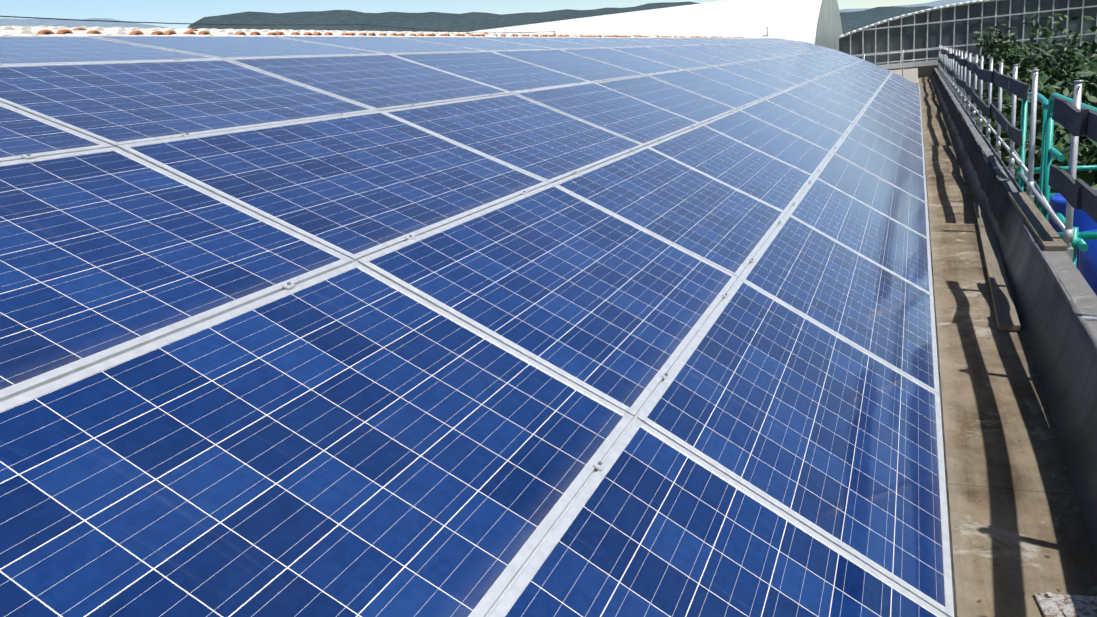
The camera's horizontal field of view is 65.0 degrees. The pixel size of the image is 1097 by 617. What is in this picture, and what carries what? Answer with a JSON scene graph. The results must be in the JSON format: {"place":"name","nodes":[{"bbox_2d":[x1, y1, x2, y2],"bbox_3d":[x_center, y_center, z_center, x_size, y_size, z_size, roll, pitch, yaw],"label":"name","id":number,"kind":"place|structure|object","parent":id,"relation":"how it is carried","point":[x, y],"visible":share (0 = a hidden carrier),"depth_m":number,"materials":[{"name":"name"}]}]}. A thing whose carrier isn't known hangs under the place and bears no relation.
{"place":"outdoors","nodes":[
{"label":"outdoors","id":0,"kind":"place"},
{"bbox_2d":[0,0,938,28],"label":"sky","id":1,"kind":"structure","parent":0,"point":[162,11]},
{"bbox_2d":[0,0,974,28],"bbox_3d":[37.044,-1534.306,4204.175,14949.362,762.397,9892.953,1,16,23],"label":"hills","id":2,"kind":"structure","parent":0,"point":[39,22],"depth_m":6365.61,"materials":[{"name":"green plant"}]},
{"bbox_2d":[187,2,933,33],"bbox_3d":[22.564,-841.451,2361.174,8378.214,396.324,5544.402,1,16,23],"label":"hills","id":3,"kind":"structure","parent":0,"point":[477,21],"depth_m":3751.12,"materials":[{"name":"green plant"}]},
{"bbox_2d":[470,0,822,43],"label":"roof","id":4,"kind":"structure","parent":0,"point":[796,20],"depth_m":53.41,"materials":[{"name":"white"}]},
{"bbox_2d":[815,0,842,50],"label":"white vault gable","id":5,"kind":"structure","parent":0,"point":[829,30],"depth_m":55.49,"materials":[{"name":"white paint"}]},
{"bbox_2d":[838,0,1096,68],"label":"greenhouse frame","id":6,"kind":"object","parent":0,"point":[909,64],"visible":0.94,"depth_m":43.49,"materials":[{"name":"white metal"}]},
{"bbox_2d":[839,0,1096,64],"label":"glass panels","id":7,"kind":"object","parent":6,"relation":"attached to","point":[975,11],"depth_m":43.26,"materials":[{"name":"glass"}]},
{"bbox_2d":[887,52,1094,113],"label":"greenhouse base walls","id":8,"kind":"structure","parent":0,"point":[925,71],"depth_m":44.07,"materials":[{"name":"beige concrete"}]},
{"bbox_2d":[930,68,1096,556],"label":"parapet wall","id":9,"kind":"structure","parent":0,"point":[1055,329],"depth_m":5.23,"materials":[{"name":"grey concrete"}]},
{"bbox_2d":[934,68,1096,353],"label":"parapet cap stones","id":10,"kind":"object","parent":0,"point":[1079,290],"visible":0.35,"depth_m":5.74,"materials":[{"name":"grey concrete"}]},
{"bbox_2d":[1014,149,1055,222],"bbox_3d":[5.190,-1.387,9.262,0.040,0.209,3.902,1,16,23],"label":"pipe","id":11,"kind":"object","parent":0,"point":[1036,187],"visible":0.22,"depth_m":8.80,"materials":[{"name":"silver metal"}]},
{"label":"ground","id":12,"kind":"structure","parent":0,"visible":0},
{"bbox_2d":[966,57,1079,128],"bbox_3d":[17.109,-4.759,29.379,6.033,7.520,7.140,1,16,23],"label":"tree","id":13,"kind":"object","parent":12,"relation":"on","point":[1005,94],"depth_m":29.96,"materials":[{"name":"green plant"}]},
{"bbox_2d":[970,24,1085,112],"bbox_3d":[21.262,-8.062,37.533,7.172,8.841,7.513,1,16,23],"label":"tree","id":14,"kind":"object","parent":12,"relation":"on","point":[1005,55],"visible":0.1,"depth_m":37.84,"materials":[{"name":"green plant"}]},
{"bbox_2d":[966,84,1090,148],"bbox_3d":[13.748,-2.272,22.233,5.989,7.104,5.518,-13,17,-24],"label":"tree","id":15,"kind":"object","parent":12,"relation":"on","point":[1004,112],"visible":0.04,"depth_m":22.08,"materials":[{"name":"green plant"}]},
{"bbox_2d":[992,65,1073,117],"bbox_3d":[14.707,-3.419,25.321,4.882,7.502,6.275,1,16,23],"label":"tree","id":16,"kind":"object","parent":12,"relation":"on","point":[996,86],"depth_m":25.10,"materials":[{"name":"green plant"}]},
{"bbox_2d":[978,16,1096,127],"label":"tree","id":17,"kind":"object","parent":12,"relation":"on","point":[1064,65],"visible":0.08,"depth_m":25.00,"materials":[{"name":"green plant"}]},
{"bbox_2d":[982,58,1096,133],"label":"tree","id":18,"kind":"object","parent":12,"relation":"on","point":[1077,76],"visible":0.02,"depth_m":20.82,"materials":[{"name":"green plant"}]},
{"bbox_2d":[990,73,1096,182],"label":"shrub","id":19,"kind":"object","parent":12,"relation":"on","point":[1066,138],"visible":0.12,"depth_m":14.93,"materials":[{"name":"green plant"}]},
{"bbox_2d":[991,8,1096,100],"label":"tree","id":20,"kind":"object","parent":12,"relation":"on","point":[1048,31],"visible":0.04,"depth_m":31.58,"materials":[{"name":"green plant"}]},
{"bbox_2d":[1001,85,1094,180],"bbox_3d":[12.237,-1.105,18.083,5.976,7.285,6.787,1,16,23],"label":"shrub","id":21,"kind":"object","parent":12,"relation":"on","point":[1059,131],"depth_m":16.80,"materials":[{"name":"green plant"}]},
{"bbox_2d":[1001,127,1096,200],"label":"tree","id":22,"kind":"object","parent":12,"relation":"on","point":[1005,160],"visible":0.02,"depth_m":15.67,"materials":[{"name":"green plant"}]},
{"bbox_2d":[1008,92,1096,265],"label":"scaffolding","id":23,"kind":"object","parent":12,"relation":"on","point":[1048,150],"depth_m":8.88,"materials":[{"name":"teal metal"}]},
{"bbox_2d":[1048,191,1096,268],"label":"blue drum","id":24,"kind":"object","parent":23,"relation":"on","point":[1083,220],"visible":0.25,"depth_m":8.29,"materials":[{"name":"plastic"}]},
{"bbox_2d":[1078,229,1096,295],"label":"barrel","id":25,"kind":"object","parent":23,"relation":"on","point":[1087,267],"visible":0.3,"depth_m":7.63,"materials":[{"name":"plastic"}]},
{"bbox_2d":[1025,149,1096,207],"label":"tree","id":26,"kind":"object","parent":12,"relation":"on","point":[1095,152],"depth_m":12.70,"materials":[{"name":"green plant"}]},
{"bbox_2d":[1050,137,1096,192],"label":"tree","id":27,"kind":"object","parent":12,"relation":"on","point":[1086,177],"depth_m":11.35,"materials":[{"name":"green plant"}]},
{"bbox_2d":[1066,34,1096,104],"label":"tree","id":28,"kind":"object","parent":12,"relation":"on","point":[1090,70],"visible":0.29,"depth_m":18.90,"materials":[{"name":"green plant"}]},
{"bbox_3d":[1.158,-1.088,23.470,18.080,6.476,57.000,1,16,23],"label":"building block","id":29,"kind":"object","parent":12,"relation":"on","visible":0},
{"bbox_2d":[890,68,917,84],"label":"wall","id":30,"kind":"structure","parent":29,"relation":"on","point":[911,74],"depth_m":37.98,"materials":[{"name":"concrete"}]},
{"bbox_2d":[920,93,956,616],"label":"panel frame edge","id":31,"kind":"object","parent":29,"relation":"on","point":[951,547],"visible":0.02,"depth_m":3.71,"materials":[{"name":"silver metal"}]},
{"bbox_2d":[0,16,554,33],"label":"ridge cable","id":32,"kind":"object","parent":31,"relation":"on","point":[362,24],"visible":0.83,"depth_m":15.92,"materials":[{"name":"grey plastic"}]},
{"bbox_2d":[0,25,744,37],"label":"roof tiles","id":33,"kind":"object","parent":31,"relation":"on","point":[15,30],"visible":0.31,"depth_m":8.28,"materials":[{"name":"ceramic"}]},
{"bbox_2d":[0,36,953,616],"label":"solar array","id":34,"kind":"object","parent":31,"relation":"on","point":[330,326],"visible":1,"depth_m":2.67,"materials":[{"name":"blue glass"}]},
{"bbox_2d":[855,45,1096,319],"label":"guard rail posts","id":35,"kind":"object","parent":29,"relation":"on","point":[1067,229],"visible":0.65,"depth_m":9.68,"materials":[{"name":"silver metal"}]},
{"bbox_2d":[938,47,1096,222],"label":"guardrail boards","id":36,"kind":"object","parent":35,"relation":"attached to","point":[1077,194],"visible":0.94,"depth_m":6.15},
{"bbox_2d":[919,77,1096,616],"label":"gutter floor","id":37,"kind":"structure","parent":29,"relation":"on","point":[1009,526],"depth_m":4.18,"materials":[{"name":"concrete"}]},
{"bbox_2d":[974,202,1020,330],"bbox_3d":[4.016,-0.542,7.821,0.130,0.055,4.801,1,17,24],"label":"wooden plank","id":38,"kind":"object","parent":37,"relation":"on","point":[1006,315],"visible":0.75,"depth_m":6.88,"materials":[{"name":"beige wood"}]},
{"bbox_2d":[924,98,1081,602],"bbox_3d":[7.308,-3.066,16.079,0.512,0.006,32.058,1,16,23],"label":"gutter debris","id":39,"kind":"object","parent":37,"relation":"on","point":[1058,590],"visible":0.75,"depth_m":3.82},
{"bbox_2d":[1034,592,1096,616],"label":"stone slab","id":40,"kind":"structure","parent":37,"relation":"on","point":[1050,604],"depth_m":2.96,"materials":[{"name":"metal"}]},
{"bbox_3d":[9.125,-4.103,19.122,0.140,0.670,57.000,1,16,23],"label":"parapet","id":41,"kind":"object","parent":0,"visible":0},
{"bbox_2d":[1008,192,1066,250],"bbox_3d":[4.015,-0.755,7.133,0.140,0.040,2.400,1,16,22],"label":"wooden plank","id":42,"kind":"object","parent":41,"relation":"on","point":[1045,234],"visible":1,"depth_m":6.81,"materials":[{"name":"brown wood"}]}
]}

